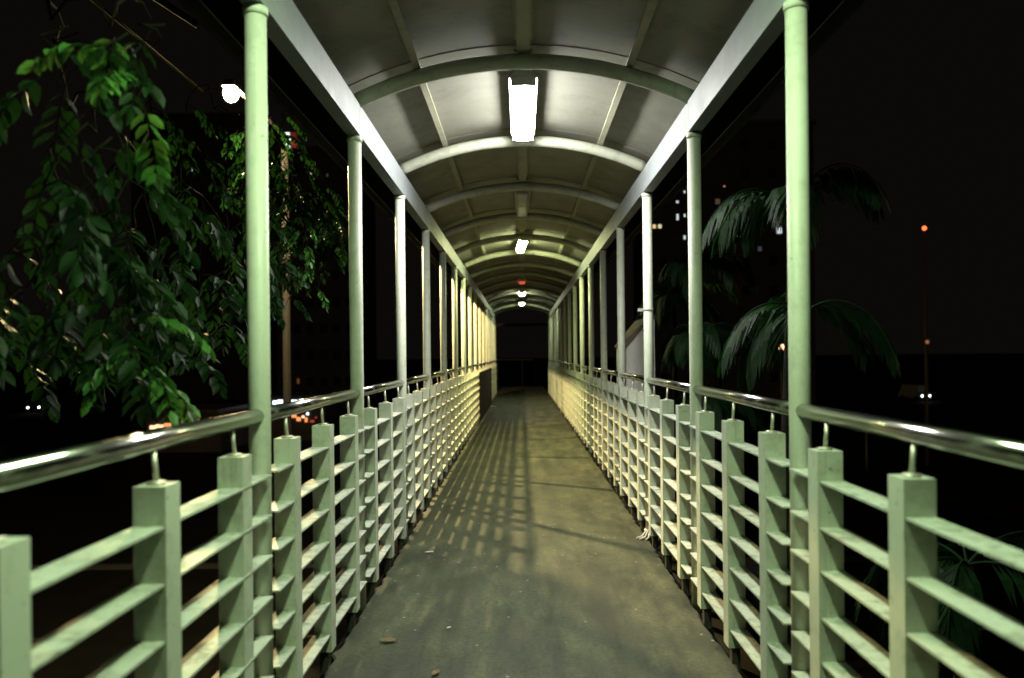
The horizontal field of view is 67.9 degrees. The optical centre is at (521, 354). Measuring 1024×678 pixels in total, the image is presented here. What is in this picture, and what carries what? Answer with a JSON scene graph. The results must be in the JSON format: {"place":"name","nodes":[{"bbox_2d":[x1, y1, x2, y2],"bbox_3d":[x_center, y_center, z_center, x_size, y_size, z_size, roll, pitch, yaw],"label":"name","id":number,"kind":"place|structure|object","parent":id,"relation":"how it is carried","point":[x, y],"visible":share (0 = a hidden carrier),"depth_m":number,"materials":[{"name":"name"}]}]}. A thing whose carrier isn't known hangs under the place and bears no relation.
{"place":"outdoors","nodes":[
{"label":"outdoors","id":0,"kind":"place"},
{"bbox_2d":[136,403,248,452],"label":"shop","id":1,"kind":"structure","parent":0,"point":[219,443],"depth_m":55.00,"materials":[{"name":"metal"}]},
{"bbox_2d":[0,372,433,460],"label":"side road","id":2,"kind":"structure","parent":0,"point":[32,445],"depth_m":66.69,"materials":[{"name":"black asphalt"}]},
{"bbox_2d":[271,391,342,440],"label":"shop","id":3,"kind":"structure","parent":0,"point":[303,423],"depth_m":62.00,"materials":[{"name":"metal"}]},
{"bbox_2d":[0,353,1023,564],"bbox_3d":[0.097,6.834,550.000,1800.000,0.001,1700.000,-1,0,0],"label":"ground","id":4,"kind":"structure","parent":0,"point":[57,518],"depth_m":47.41,"materials":[{"name":"soil"}]},
{"bbox_2d":[26,400,49,411],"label":"parked car","id":5,"kind":"object","parent":4,"relation":"on","point":[35,405],"visible":0.73,"depth_m":98.73,"materials":[{"name":"paint"}]},
{"bbox_2d":[0,0,348,442],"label":"leafy tree","id":6,"kind":"object","parent":4,"relation":"on","point":[139,287],"visible":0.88,"depth_m":2.52,"materials":[{"name":"green plant"}]},
{"bbox_2d":[130,112,285,401],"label":"apartment building","id":7,"kind":"structure","parent":4,"relation":"on","point":[230,367],"depth_m":120.00,"materials":[{"name":"black"}]},
{"bbox_2d":[141,202,146,208],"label":"window","id":8,"kind":"structure","parent":7,"relation":"in","point":[143,206],"depth_m":119.98,"materials":[{"name":"black glass"}]},
{"bbox_2d":[192,134,197,141],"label":"window","id":9,"kind":"structure","parent":7,"relation":"in","point":[194,136],"depth_m":119.98,"materials":[{"name":"black glass"}]},
{"bbox_2d":[193,268,199,275],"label":"window","id":10,"kind":"structure","parent":7,"relation":"in","point":[195,271],"depth_m":119.98,"materials":[{"name":"black glass"}]},
{"bbox_2d":[194,369,200,376],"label":"window","id":11,"kind":"structure","parent":7,"relation":"in","point":[196,373],"depth_m":119.98,"materials":[{"name":"black glass"}]},
{"bbox_2d":[219,268,224,275],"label":"window","id":12,"kind":"structure","parent":7,"relation":"in","point":[220,269],"depth_m":119.98,"materials":[{"name":"black glass"}]},
{"bbox_2d":[220,369,225,376],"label":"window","id":13,"kind":"structure","parent":7,"relation":"in","point":[223,371],"depth_m":119.98,"materials":[{"name":"black glass"}]},
{"bbox_2d":[222,79,291,434],"bbox_3d":[-3.909,1.546,11.487,0.210,10.660,2.186,-1,0,3],"label":"street lamp","id":14,"kind":"object","parent":4,"relation":"on","point":[233,91],"visible":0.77,"depth_m":12.44,"materials":[{"name":"paint"}]},
{"bbox_2d":[272,146,376,407],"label":"tower block","id":15,"kind":"structure","parent":4,"relation":"on","point":[320,352],"depth_m":100.00,"materials":[{"name":"black"}]},
{"bbox_2d":[285,132,296,147],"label":"rooftop sign","id":16,"kind":"object","parent":15,"relation":"attached to","point":[293,134],"visible":0.4,"depth_m":99.45,"materials":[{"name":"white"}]},
{"bbox_2d":[292,165,298,173],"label":"window","id":17,"kind":"structure","parent":15,"relation":"in","point":[296,167],"depth_m":99.98,"materials":[{"name":"black glass"}]},
{"bbox_2d":[293,351,300,359],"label":"window","id":18,"kind":"structure","parent":15,"relation":"in","point":[296,354],"depth_m":99.98,"materials":[{"name":"black glass"}]},
{"bbox_2d":[293,324,300,332],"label":"window","id":19,"kind":"structure","parent":15,"relation":"in","point":[296,327],"depth_m":99.98,"materials":[{"name":"black glass"}]},
{"bbox_2d":[306,324,313,332],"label":"window","id":20,"kind":"structure","parent":15,"relation":"in","point":[309,327],"depth_m":99.98,"materials":[{"name":"black glass"}]},
{"bbox_2d":[306,297,313,306],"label":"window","id":21,"kind":"structure","parent":15,"relation":"in","point":[309,302],"depth_m":99.98,"materials":[{"name":"black glass"}]},
{"bbox_2d":[307,351,313,359],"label":"window","id":22,"kind":"structure","parent":15,"relation":"in","point":[310,354],"depth_m":99.98,"materials":[{"name":"black glass"}]},
{"bbox_2d":[307,377,314,385],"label":"window","id":23,"kind":"structure","parent":15,"relation":"in","point":[310,380],"depth_m":99.98,"materials":[{"name":"black glass"}]},
{"bbox_2d":[319,324,326,332],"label":"window","id":24,"kind":"structure","parent":15,"relation":"in","point":[323,327],"depth_m":99.98,"materials":[{"name":"black glass"}]},
{"bbox_2d":[319,297,326,305],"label":"window","id":25,"kind":"structure","parent":15,"relation":"in","point":[320,303],"depth_m":99.98,"materials":[{"name":"black glass"}]},
{"bbox_2d":[320,350,326,359],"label":"window","id":26,"kind":"structure","parent":15,"relation":"in","point":[323,353],"depth_m":99.98,"materials":[{"name":"black glass"}]},
{"bbox_2d":[320,377,327,385],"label":"window","id":27,"kind":"structure","parent":15,"relation":"in","point":[323,380],"depth_m":99.98,"materials":[{"name":"black glass"}]},
{"bbox_2d":[332,297,339,305],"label":"window","id":28,"kind":"structure","parent":15,"relation":"in","point":[335,300],"depth_m":99.98,"materials":[{"name":"black glass"}]},
{"bbox_2d":[332,270,339,279],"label":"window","id":29,"kind":"structure","parent":15,"relation":"in","point":[335,274],"depth_m":99.98,"materials":[{"name":"black glass"}]},
{"bbox_2d":[333,324,339,332],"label":"window","id":30,"kind":"structure","parent":15,"relation":"in","point":[336,327],"depth_m":99.98,"materials":[{"name":"black glass"}]},
{"bbox_2d":[333,377,340,385],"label":"window","id":31,"kind":"structure","parent":15,"relation":"in","point":[336,380],"depth_m":99.98,"materials":[{"name":"black glass"}]},
{"bbox_2d":[333,350,340,358],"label":"window","id":32,"kind":"structure","parent":15,"relation":"in","point":[336,353],"depth_m":99.98,"materials":[{"name":"black glass"}]},
{"bbox_2d":[344,191,347,199],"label":"window","id":33,"kind":"structure","parent":15,"relation":"in","point":[345,192],"depth_m":99.98,"materials":[{"name":"black glass"}]},
{"bbox_2d":[345,270,348,279],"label":"window","id":34,"kind":"structure","parent":15,"relation":"in","point":[346,271],"depth_m":99.98,"materials":[{"name":"black glass"}]},
{"bbox_2d":[346,377,349,385],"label":"window","id":35,"kind":"structure","parent":15,"relation":"in","point":[347,378],"depth_m":99.98,"materials":[{"name":"black glass"}]},
{"bbox_2d":[346,350,349,358],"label":"window","id":36,"kind":"structure","parent":15,"relation":"in","point":[347,351],"depth_m":99.98,"materials":[{"name":"black glass"}]},
{"bbox_2d":[303,387,760,677],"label":"footbridge","id":37,"kind":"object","parent":4,"relation":"on","point":[749,669],"visible":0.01,"depth_m":3.80,"materials":[{"name":"paint"}]},
{"bbox_2d":[0,409,273,677],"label":"railing bay","id":38,"kind":"object","parent":37,"relation":"on","point":[163,618],"visible":0.98,"depth_m":1.74,"materials":[{"name":"green paint"}]},
{"bbox_2d":[271,389,366,677],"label":"railing bay","id":39,"kind":"object","parent":37,"relation":"on","point":[324,614],"visible":0.91,"depth_m":3.19,"materials":[{"name":"metal"}]},
{"bbox_2d":[364,379,408,599],"bbox_3d":[-0.850,0.776,4.780,0.082,1.194,1.492,-1,0,0],"label":"railing bay","id":40,"kind":"object","parent":37,"relation":"on","point":[390,465],"visible":0.92,"depth_m":4.74,"materials":[{"name":"metal"}]},
{"bbox_2d":[407,374,432,535],"bbox_3d":[-0.852,0.776,6.280,0.078,1.194,1.492,-1,0,0],"label":"railing bay","id":41,"kind":"object","parent":37,"relation":"on","point":[419,456],"visible":0.88,"depth_m":6.24,"materials":[{"name":"metal"}]},
{"bbox_2d":[431,371,448,497],"bbox_3d":[-0.850,0.776,7.780,0.082,1.194,1.492,-1,0,0],"label":"railing bay","id":42,"kind":"object","parent":37,"relation":"on","point":[440,425],"visible":0.88,"depth_m":7.74,"materials":[{"name":"metal"}]},
{"bbox_2d":[447,368,459,472],"bbox_3d":[-0.853,0.776,9.280,0.079,1.194,1.492,-1,0,0],"label":"railing bay","id":43,"kind":"object","parent":37,"relation":"on","point":[452,409],"visible":0.81,"depth_m":9.24,"materials":[{"name":"metal"}]},
{"bbox_2d":[458,366,467,454],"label":"railing bay","id":44,"kind":"object","parent":37,"relation":"on","point":[462,396],"visible":0.81,"depth_m":10.74,"materials":[{"name":"metal"}]},
{"bbox_2d":[466,365,473,441],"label":"railing bay","id":45,"kind":"object","parent":37,"relation":"on","point":[470,418],"visible":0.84,"depth_m":12.24,"materials":[{"name":"metal"}]},
{"bbox_2d":[473,364,478,432],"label":"railing bay","id":46,"kind":"object","parent":37,"relation":"on","point":[475,399],"visible":0.66,"depth_m":13.74,"materials":[{"name":"metal"}]},
{"bbox_2d":[478,363,481,423],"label":"railing bay","id":47,"kind":"object","parent":37,"relation":"on","point":[479,370],"visible":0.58,"depth_m":14.74,"materials":[{"name":"metal"}]},
{"bbox_2d":[479,371,483,421],"bbox_3d":[-0.804,0.828,15.280,0.006,0.970,1.480,-1,0,0],"label":"cover sheet","id":48,"kind":"object","parent":47,"relation":"attached to","point":[481,407],"visible":1,"depth_m":15.18,"materials":[{"name":"black metal"}]},
{"bbox_2d":[491,361,492,401],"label":"railing bay","id":49,"kind":"object","parent":37,"relation":"on","point":[492,380],"visible":0.34,"depth_m":21.27,"materials":[{"name":"metal"}]},
{"bbox_2d":[493,360,494,399],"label":"railing bay","id":50,"kind":"object","parent":37,"relation":"on","point":[493,380],"visible":0.47,"depth_m":22.78,"materials":[{"name":"metal"}]},
{"bbox_2d":[494,360,496,396],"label":"railing bay","id":51,"kind":"object","parent":37,"relation":"on","point":[495,379],"visible":0.6,"depth_m":24.24,"materials":[{"name":"metal"}]},
{"bbox_2d":[496,323,547,325],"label":"portal beam","id":52,"kind":"structure","parent":37,"relation":"on","point":[522,324],"depth_m":27.33,"materials":[{"name":"paint"}]},
{"bbox_2d":[496,359,548,387],"bbox_3d":[0.037,1.062,31.480,3.200,1.745,0.060,-1,0,0],"label":"end railing","id":53,"kind":"object","parent":37,"relation":"attached to","point":[510,370],"visible":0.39,"depth_m":31.45,"materials":[{"name":"paint"}]},
{"bbox_2d":[548,359,550,396],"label":"railing bay","id":54,"kind":"object","parent":37,"relation":"on","point":[549,378],"visible":0.42,"depth_m":24.74,"materials":[{"name":"metal"}]},
{"bbox_2d":[550,360,552,399],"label":"railing bay","id":55,"kind":"object","parent":37,"relation":"on","point":[551,379],"visible":0.45,"depth_m":23.07,"materials":[{"name":"metal"}]},
{"bbox_2d":[552,360,554,402],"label":"railing bay","id":56,"kind":"object","parent":37,"relation":"on","point":[553,364],"visible":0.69,"depth_m":21.39,"materials":[{"name":"metal"}]},
{"bbox_2d":[554,361,557,406],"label":"railing bay","id":57,"kind":"object","parent":37,"relation":"on","point":[555,382],"visible":0.6,"depth_m":19.74,"materials":[{"name":"metal"}]},
{"bbox_2d":[557,361,560,410],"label":"railing bay","id":58,"kind":"object","parent":37,"relation":"on","point":[558,387],"visible":0.66,"depth_m":18.24,"materials":[{"name":"metal"}]},
{"bbox_2d":[560,362,563,415],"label":"railing bay","id":59,"kind":"object","parent":37,"relation":"on","point":[562,388],"visible":0.71,"depth_m":16.74,"materials":[{"name":"metal"}]},
{"bbox_2d":[563,362,568,422],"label":"railing bay","id":60,"kind":"object","parent":37,"relation":"on","point":[566,403],"visible":0.68,"depth_m":15.24,"materials":[{"name":"metal"}]},
{"bbox_2d":[568,363,573,430],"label":"railing bay","id":61,"kind":"object","parent":37,"relation":"on","point":[570,392],"visible":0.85,"depth_m":13.74,"materials":[{"name":"metal"}]},
{"bbox_2d":[573,364,580,441],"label":"railing bay","id":62,"kind":"object","parent":37,"relation":"on","point":[577,411],"visible":0.72,"depth_m":12.24,"materials":[{"name":"metal"}]},
{"bbox_2d":[580,365,589,452],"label":"railing bay","id":63,"kind":"object","parent":37,"relation":"on","point":[584,406],"visible":0.85,"depth_m":10.74,"materials":[{"name":"metal"}]},
{"bbox_2d":[588,367,601,470],"bbox_3d":[0.917,0.757,9.280,0.083,1.194,1.492,-1,0,0],"label":"railing bay","id":64,"kind":"object","parent":37,"relation":"on","point":[595,422],"visible":0.81,"depth_m":9.24,"materials":[{"name":"metal"}]},
{"bbox_2d":[600,369,618,495],"bbox_3d":[0.918,0.757,7.780,0.082,1.194,1.492,-1,0,0],"label":"railing bay","id":65,"kind":"object","parent":37,"relation":"on","point":[610,431],"visible":0.87,"depth_m":7.74,"materials":[{"name":"metal"}]},
{"bbox_2d":[617,372,645,532],"bbox_3d":[0.919,0.757,6.280,0.079,1.194,1.492,-1,0,0],"label":"railing bay","id":66,"kind":"object","parent":37,"relation":"on","point":[631,440],"visible":0.88,"depth_m":6.24,"materials":[{"name":"metal"}]},
{"bbox_2d":[643,377,691,595],"bbox_3d":[0.921,0.757,4.780,0.080,1.194,1.492,-1,0,0],"label":"railing bay","id":67,"kind":"object","parent":37,"relation":"on","point":[662,482],"visible":0.94,"depth_m":4.74,"materials":[{"name":"metal"}]},
{"bbox_2d":[689,385,791,677],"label":"railing bay","id":68,"kind":"object","parent":37,"relation":"on","point":[770,655],"visible":0.89,"depth_m":3.19,"materials":[{"name":"metal"}]},
{"bbox_2d":[789,403,1023,677],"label":"railing bay","id":69,"kind":"object","parent":37,"relation":"on","point":[907,611],"visible":1,"depth_m":1.78,"materials":[{"name":"green paint"}]},
{"bbox_2d":[614,315,654,391],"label":"stair parapet","id":70,"kind":"structure","parent":4,"relation":"on","point":[634,346],"depth_m":7.90,"materials":[{"name":"grey concrete"}]},
{"bbox_2d":[636,249,783,598],"bbox_3d":[2.153,2.881,8.447,1.662,7.884,3.858,-1,0,0],"label":"palm tree","id":71,"kind":"object","parent":4,"relation":"on","point":[676,352],"visible":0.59,"depth_m":7.39,"materials":[{"name":"green plant"}]},
{"bbox_2d":[779,343,783,425],"bbox_3d":[13.705,3.030,40.067,0.320,7.324,0.267,-1,0,0],"label":"signal mast","id":72,"kind":"object","parent":4,"relation":"on","point":[781,375],"visible":0.14,"depth_m":39.96,"materials":[{"name":"metal"}]},
{"bbox_2d":[702,163,900,677],"bbox_3d":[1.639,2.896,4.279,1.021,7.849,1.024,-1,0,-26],"label":"palm tree","id":73,"kind":"object","parent":4,"relation":"on","point":[748,219],"visible":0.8,"depth_m":4.20,"materials":[{"name":"green plant"}]},
{"bbox_2d":[920,224,927,465],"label":"signal mast","id":74,"kind":"object","parent":4,"relation":"on","point":[923,228],"visible":1,"depth_m":44.96,"materials":[{"name":"metal"}]},
{"bbox_2d":[922,338,929,465],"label":"signal mast","id":75,"kind":"object","parent":4,"relation":"on","point":[927,342],"visible":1,"depth_m":44.95,"materials":[{"name":"metal"}]},
{"bbox_2d":[854,531,1023,677],"bbox_3d":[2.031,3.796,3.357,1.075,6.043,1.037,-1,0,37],"label":"palm tree","id":76,"kind":"object","parent":4,"relation":"on","point":[966,569],"visible":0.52,"depth_m":3.15,"materials":[{"name":"green plant"}]},
{"bbox_2d":[0,0,1023,363],"label":"sky","id":77,"kind":"structure","parent":0,"point":[924,97],"materials":[{"name":"black"}]},
{"bbox_2d":[178,0,865,677],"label":"walkway","id":78,"kind":"structure","parent":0,"point":[398,110],"depth_m":4.06,"materials":[{"name":"green metal"}]},
{"bbox_2d":[379,637,397,640],"bbox_3d":[-0.620,1.329,3.539,0.085,0.010,0.040,-1,0,-6],"label":"fallen leaf","id":79,"kind":"object","parent":78,"relation":"on","point":[389,639],"visible":1,"depth_m":3.54,"materials":[{"name":"brown plant"}]},
{"bbox_2d":[518,277,525,283],"bbox_3d":[0.010,-1.580,15.975,0.164,0.152,0.690,-1,0,0],"label":"ceiling lamp","id":80,"kind":"object","parent":78,"relation":"hanging from","point":[521,280],"visible":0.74,"depth_m":15.68,"materials":[{"name":"red"}]},
{"bbox_2d":[519,289,524,295],"bbox_3d":[0.010,-1.580,19.125,0.164,0.152,0.990,-1,0,0],"label":"ceiling lamp","id":81,"kind":"object","parent":78,"relation":"hanging from","point":[521,292],"visible":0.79,"depth_m":18.68,"materials":[{"name":"white"}]},
{"bbox_2d":[515,181,529,216],"bbox_3d":[0.010,-1.580,7.725,0.142,0.152,1.190,-1,0,0],"label":"ceiling lamp","id":82,"kind":"object","parent":78,"relation":"hanging from","point":[522,198],"visible":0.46,"depth_m":7.59,"materials":[{"name":"metal"}]},
{"bbox_2d":[516,231,528,252],"bbox_3d":[0.011,-1.580,10.675,0.130,0.152,1.190,-1,0,-3],"label":"ceiling lamp","id":83,"kind":"object","parent":78,"relation":"hanging from","point":[521,245],"visible":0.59,"depth_m":10.61,"materials":[{"name":"white"}]},
{"bbox_2d":[509,70,537,140],"bbox_3d":[0.010,-1.580,4.795,0.164,0.152,1.170,-1,0,0],"label":"ceiling lamp","id":84,"kind":"object","parent":78,"relation":"hanging from","point":[523,91],"visible":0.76,"depth_m":4.60,"materials":[{"name":"white"}]},
{"bbox_2d":[636,528,660,540],"bbox_3d":[0.914,1.296,5.489,0.179,0.055,0.178,-1,0,0],"label":"rag","id":85,"kind":"object","parent":78,"relation":"on","point":[646,531],"visible":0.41,"depth_m":5.47,"materials":[{"name":"fabric"}]},
{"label":"railing bay","id":86,"kind":"object","parent":78,"relation":"on","visible":0},
{"bbox_2d":[483,370,486,415],"bbox_3d":[-0.804,0.828,16.780,0.006,0.970,1.480,-1,0,0],"label":"cover sheet","id":87,"kind":"object","parent":86,"relation":"attached to","point":[485,388],"visible":1,"depth_m":16.85,"materials":[{"name":"black metal"}]},
{"bbox_2d":[31,561,1023,677],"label":"road","id":88,"kind":"structure","parent":0,"point":[62,602],"depth_m":19.58,"materials":[{"name":"black asphalt"}]},
{"bbox_2d":[31,628,989,639],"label":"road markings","id":89,"kind":"object","parent":88,"relation":"on","point":[312,635],"depth_m":18.57,"materials":[{"name":"paint"}]},
{"bbox_2d":[31,555,998,570],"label":"kerb","id":90,"kind":"structure","parent":88,"relation":"on","point":[310,564],"depth_m":24.60,"materials":[{"name":"stone"}]},
{"bbox_2d":[633,119,815,406],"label":"apartment building","id":91,"kind":"structure","parent":0,"point":[750,154],"depth_m":95.00,"materials":[{"name":"black"}]},
{"bbox_2d":[660,316,665,324],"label":"window","id":92,"kind":"structure","parent":91,"relation":"in","point":[662,322],"depth_m":94.98,"materials":[{"name":"black glass"}]},
{"bbox_2d":[660,257,667,266],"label":"window","id":93,"kind":"structure","parent":91,"relation":"in","point":[663,260],"depth_m":94.98,"materials":[{"name":"black glass"}]},
{"bbox_2d":[661,374,668,379],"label":"window","id":94,"kind":"structure","parent":91,"relation":"in","point":[663,376],"depth_m":94.98,"materials":[{"name":"black glass"}]},
{"bbox_2d":[715,198,719,204],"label":"window","id":95,"kind":"structure","parent":91,"relation":"in","point":[717,200],"depth_m":94.91,"materials":[{"name":"orange"}]},
{"bbox_2d":[715,286,722,295],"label":"window","id":96,"kind":"structure","parent":91,"relation":"in","point":[716,293],"depth_m":94.98,"materials":[{"name":"black glass"}]},
{"bbox_2d":[741,169,748,178],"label":"window","id":97,"kind":"structure","parent":91,"relation":"in","point":[744,172],"depth_m":94.98,"materials":[{"name":"black glass"}]},
{"bbox_2d":[741,140,748,149],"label":"window","id":98,"kind":"structure","parent":91,"relation":"in","point":[744,143],"depth_m":94.98,"materials":[{"name":"black glass"}]},
{"bbox_2d":[742,286,749,294],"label":"window","id":99,"kind":"structure","parent":91,"relation":"in","point":[745,289],"depth_m":94.98,"materials":[{"name":"black glass"}]},
{"bbox_2d":[768,140,775,148],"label":"window","id":100,"kind":"structure","parent":91,"relation":"in","point":[771,143],"depth_m":94.98,"materials":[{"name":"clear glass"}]},
{"bbox_2d":[768,169,776,178],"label":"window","id":101,"kind":"structure","parent":91,"relation":"in","point":[771,172],"depth_m":94.98,"materials":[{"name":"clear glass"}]},
{"bbox_2d":[769,256,776,265],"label":"window","id":102,"kind":"structure","parent":91,"relation":"in","point":[772,259],"depth_m":94.98,"materials":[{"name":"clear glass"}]},
{"bbox_2d":[770,285,777,294],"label":"window","id":103,"kind":"structure","parent":91,"relation":"in","point":[773,288],"depth_m":94.98,"materials":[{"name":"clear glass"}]},
{"bbox_2d":[770,373,778,381],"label":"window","id":104,"kind":"structure","parent":91,"relation":"in","point":[774,376],"depth_m":94.98,"materials":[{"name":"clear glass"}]},
{"bbox_2d":[722,563,759,643],"bbox_3d":[6.024,6.056,18.970,1.780,1.415,4.320,-1,0,-1],"label":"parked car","id":105,"kind":"object","parent":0,"point":[751,597],"visible":0.06,"depth_m":17.55,"materials":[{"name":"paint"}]},
{"bbox_2d":[816,382,1023,414],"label":"side road","id":106,"kind":"structure","parent":0,"point":[996,405],"depth_m":105.96,"materials":[{"name":"black asphalt"}]},
{"bbox_2d":[898,384,930,400],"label":"van","id":107,"kind":"object","parent":106,"relation":"on","point":[914,391],"visible":0.87,"depth_m":104.27,"materials":[{"name":"white paint"}]},
{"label":"railing bay","id":108,"kind":"object","parent":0,"visible":0},
{"bbox_2d":[486,368,489,410],"bbox_3d":[-0.804,0.828,18.280,0.006,0.970,1.480,-1,0,0],"label":"cover sheet","id":109,"kind":"object","parent":108,"relation":"attached to","point":[488,399],"visible":0.86,"depth_m":18.39,"materials":[{"name":"black metal"}]},
{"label":"railing bay","id":110,"kind":"object","parent":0,"visible":0},
{"bbox_2d":[489,367,491,405],"bbox_3d":[-0.804,0.828,19.780,0.006,0.970,1.480,-1,0,0],"label":"cover sheet","id":111,"kind":"object","parent":110,"relation":"attached to","point":[490,380],"visible":1,"depth_m":19.70,"materials":[{"name":"black metal"}]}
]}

